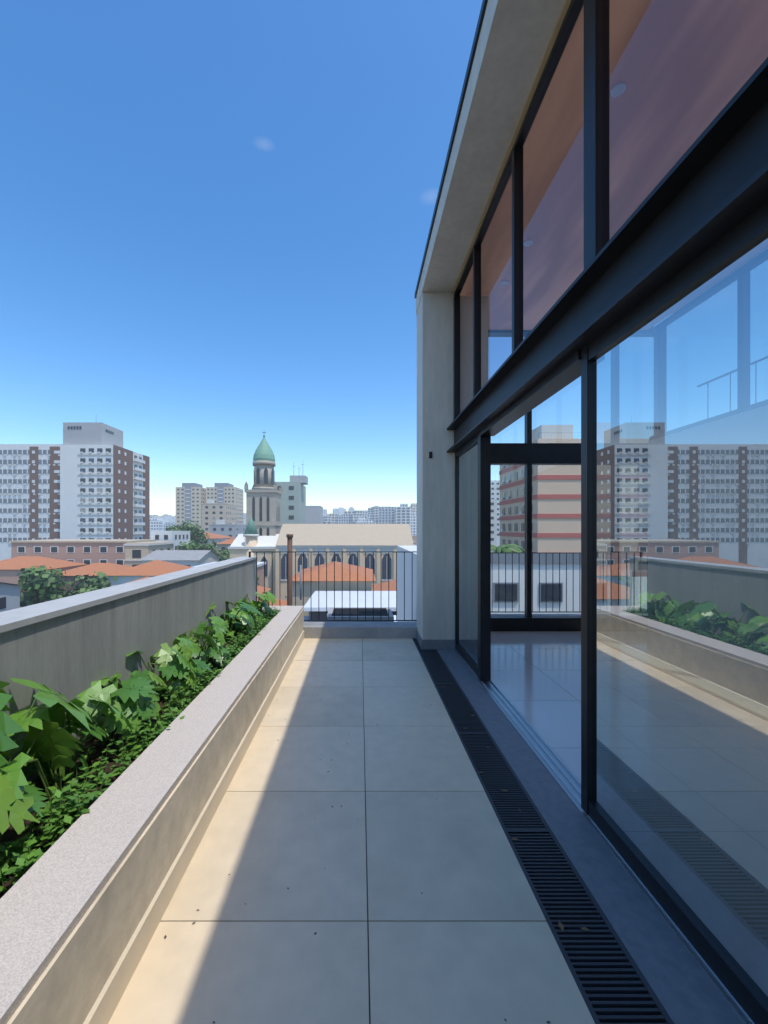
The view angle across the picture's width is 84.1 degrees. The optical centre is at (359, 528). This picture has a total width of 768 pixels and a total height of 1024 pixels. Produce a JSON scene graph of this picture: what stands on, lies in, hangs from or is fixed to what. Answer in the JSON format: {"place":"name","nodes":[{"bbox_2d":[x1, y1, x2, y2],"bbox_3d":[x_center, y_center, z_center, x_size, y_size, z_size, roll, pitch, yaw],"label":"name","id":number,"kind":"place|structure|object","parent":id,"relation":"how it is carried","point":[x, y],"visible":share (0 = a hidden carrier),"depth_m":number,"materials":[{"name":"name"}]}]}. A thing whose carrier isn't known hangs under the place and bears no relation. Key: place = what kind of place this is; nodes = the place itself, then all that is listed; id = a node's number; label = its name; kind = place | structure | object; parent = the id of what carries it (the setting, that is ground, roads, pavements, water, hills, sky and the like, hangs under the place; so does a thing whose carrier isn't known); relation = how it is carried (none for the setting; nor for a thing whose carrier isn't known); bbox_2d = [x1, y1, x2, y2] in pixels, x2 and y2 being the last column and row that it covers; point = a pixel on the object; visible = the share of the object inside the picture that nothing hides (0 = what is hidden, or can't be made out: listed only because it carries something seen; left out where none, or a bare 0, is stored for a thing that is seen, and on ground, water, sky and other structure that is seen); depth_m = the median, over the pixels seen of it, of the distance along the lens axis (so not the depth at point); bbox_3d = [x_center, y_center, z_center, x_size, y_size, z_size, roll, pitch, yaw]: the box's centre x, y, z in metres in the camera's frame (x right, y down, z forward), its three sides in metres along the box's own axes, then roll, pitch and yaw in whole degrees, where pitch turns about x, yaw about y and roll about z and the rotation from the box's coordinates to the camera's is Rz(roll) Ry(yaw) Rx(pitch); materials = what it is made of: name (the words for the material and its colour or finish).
{"place":"outdoors","nodes":[
{"label":"outdoors","id":0,"kind":"place"},
{"bbox_2d":[0,422,149,560],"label":"apartment block","id":1,"kind":"structure","parent":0,"point":[87,480],"depth_m":132.75,"materials":[{"name":"white brick"}]},
{"bbox_2d":[176,483,242,534],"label":"apartment buildings","id":2,"kind":"structure","parent":0,"point":[191,498],"depth_m":320.00,"materials":[{"name":"grey concrete"}]},
{"bbox_2d":[150,503,416,535],"bbox_3d":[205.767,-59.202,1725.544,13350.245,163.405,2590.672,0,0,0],"label":"skyline","id":3,"kind":"structure","parent":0,"point":[403,514],"depth_m":457.20},
{"bbox_2d":[276,464,307,527],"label":"grey green building","id":4,"kind":"structure","parent":0,"point":[293,503],"depth_m":130.00,"materials":[{"name":"grey concrete"}]},
{"bbox_2d":[150,500,498,551],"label":"buildings","id":5,"kind":"structure","parent":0,"point":[219,518],"depth_m":232.15,"materials":[{"name":"white concrete"}]},
{"bbox_2d":[257,534,416,621],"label":"roofs","id":6,"kind":"structure","parent":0,"point":[349,594],"depth_m":30.37,"materials":[{"name":"concrete"}]},
{"bbox_2d":[0,0,767,515],"label":"sky","id":7,"kind":"structure","parent":0,"point":[216,216],"materials":[{"name":"blue"}]},
{"bbox_2d":[491,480,499,544],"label":"white tower","id":8,"kind":"structure","parent":0,"point":[495,512],"depth_m":249.90,"materials":[{"name":"grey"}]},
{"bbox_2d":[499,425,648,576],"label":"apartment building","id":9,"kind":"structure","parent":0,"point":[556,508],"depth_m":66.00,"materials":[{"name":"white concrete"}]},
{"bbox_2d":[697,356,767,418],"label":"railing","id":10,"kind":"object","parent":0,"point":[735,370],"visible":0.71,"depth_m":9.29,"materials":[{"name":"grey metal"}]},
{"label":"terrace building","id":11,"kind":"structure","parent":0},
{"bbox_2d":[0,556,257,781],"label":"parapet wall","id":12,"kind":"structure","parent":11,"relation":"on","point":[70,648],"depth_m":2.54,"materials":[{"name":"grey concrete"}]},
{"bbox_2d":[108,638,594,1023],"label":"terrace floor","id":13,"kind":"structure","parent":11,"relation":"on","point":[354,860],"depth_m":1.77,"materials":[{"name":"grey tile"}]},
{"bbox_2d":[0,606,303,1023],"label":"planter box","id":14,"kind":"object","parent":13,"relation":"on","point":[85,899],"visible":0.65,"depth_m":1.53,"materials":[{"name":"stone"}]},
{"bbox_2d":[0,591,276,834],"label":"leafy plants","id":15,"kind":"object","parent":14,"relation":"on","point":[134,697],"visible":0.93,"depth_m":1.99,"materials":[{"name":"green plant"}]},
{"bbox_2d":[0,606,280,894],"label":"plants","id":16,"kind":"object","parent":14,"relation":"on","point":[59,816],"visible":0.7,"depth_m":1.84,"materials":[{"name":"green plant"}]},
{"bbox_2d":[303,622,416,638],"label":"curb","id":17,"kind":"structure","parent":13,"relation":"on","point":[359,629],"depth_m":5.80,"materials":[{"name":"grey concrete"}]},
{"bbox_2d":[249,551,416,620],"bbox_3d":[-0.305,0.831,5.970,2.510,1.025,0.040,0,0,0],"label":"terrace railing","id":18,"kind":"object","parent":17,"relation":"on","point":[342,582],"visible":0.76,"depth_m":5.97,"materials":[{"name":"grey metal"}]},
{"bbox_2d":[412,638,673,1023],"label":"drain grate","id":19,"kind":"object","parent":13,"relation":"on","point":[613,985],"visible":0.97,"depth_m":1.77,"materials":[{"name":"grey metal"}]},
{"bbox_2d":[414,0,767,649],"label":"exterior wall","id":20,"kind":"structure","parent":13,"relation":"on","point":[513,44],"depth_m":4.58,"materials":[{"name":"concrete"}]},
{"bbox_2d":[447,57,767,452],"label":"steel beam","id":21,"kind":"structure","parent":20,"relation":"attached to","point":[710,189],"depth_m":1.63,"materials":[{"name":"black metal"}]},
{"bbox_2d":[437,649,753,1023],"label":"door threshold","id":22,"kind":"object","parent":13,"relation":"on","point":[685,983],"depth_m":1.84,"materials":[{"name":"stone"}]},
{"bbox_2d":[453,0,767,1023],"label":"glazing frames","id":23,"kind":"structure","parent":22,"relation":"on","point":[737,242],"depth_m":2.20,"materials":[{"name":"black metal"}]},
{"bbox_2d":[457,307,764,1000],"bbox_3d":[1.225,-0.738,0.535,0.050,4.295,9.470,0,0,0],"label":"facade glass","id":24,"kind":"object","parent":23,"relation":"in","point":[636,798],"visible":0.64,"depth_m":1.94,"materials":[{"name":"clear glass"}]},
{"bbox_2d":[491,614,647,615],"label":"curb","id":25,"kind":"structure","parent":11,"relation":"on","point":[549,614],"depth_m":6.67,"materials":[{"name":"concrete"}]},
{"bbox_2d":[491,552,647,612],"bbox_3d":[2.950,0.859,6.620,3.260,0.982,0.040,0,0,0],"label":"railing","id":26,"kind":"object","parent":25,"relation":"on","point":[546,611],"visible":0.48,"depth_m":6.62,"materials":[{"name":"grey metal"}]},
{"bbox_2d":[460,0,767,995],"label":"window glass","id":27,"kind":"object","parent":11,"relation":"on","point":[682,72],"visible":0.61,"depth_m":3.96,"materials":[{"name":"clear glass"}]},
{"bbox_3d":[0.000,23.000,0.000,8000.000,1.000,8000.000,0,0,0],"label":"city ground","id":28,"kind":"structure","parent":0,"visible":0},
{"bbox_2d":[0,531,269,611],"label":"low-rise buildings","id":29,"kind":"structure","parent":28,"relation":"on","point":[132,560],"depth_m":89.37,"materials":[{"name":"orange"}]},
{"bbox_2d":[16,520,286,607],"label":"city trees","id":30,"kind":"object","parent":28,"relation":"on","point":[40,585],"visible":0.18,"depth_m":59.20,"materials":[{"name":"green plant"}]},
{"bbox_2d":[228,432,413,600],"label":"church","id":31,"kind":"structure","parent":28,"relation":"on","point":[264,531],"depth_m":86.92,"materials":[{"name":"stone"}]},
{"bbox_2d":[491,544,524,551],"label":"palm tree","id":32,"kind":"object","parent":28,"relation":"on","point":[503,548],"visible":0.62,"depth_m":40.28,"materials":[{"name":"green plant"}]},
{"bbox_2d":[491,553,647,613],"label":"building","id":33,"kind":"structure","parent":28,"relation":"on","point":[494,581],"depth_m":25.00,"materials":[{"name":"grey"}]}
]}

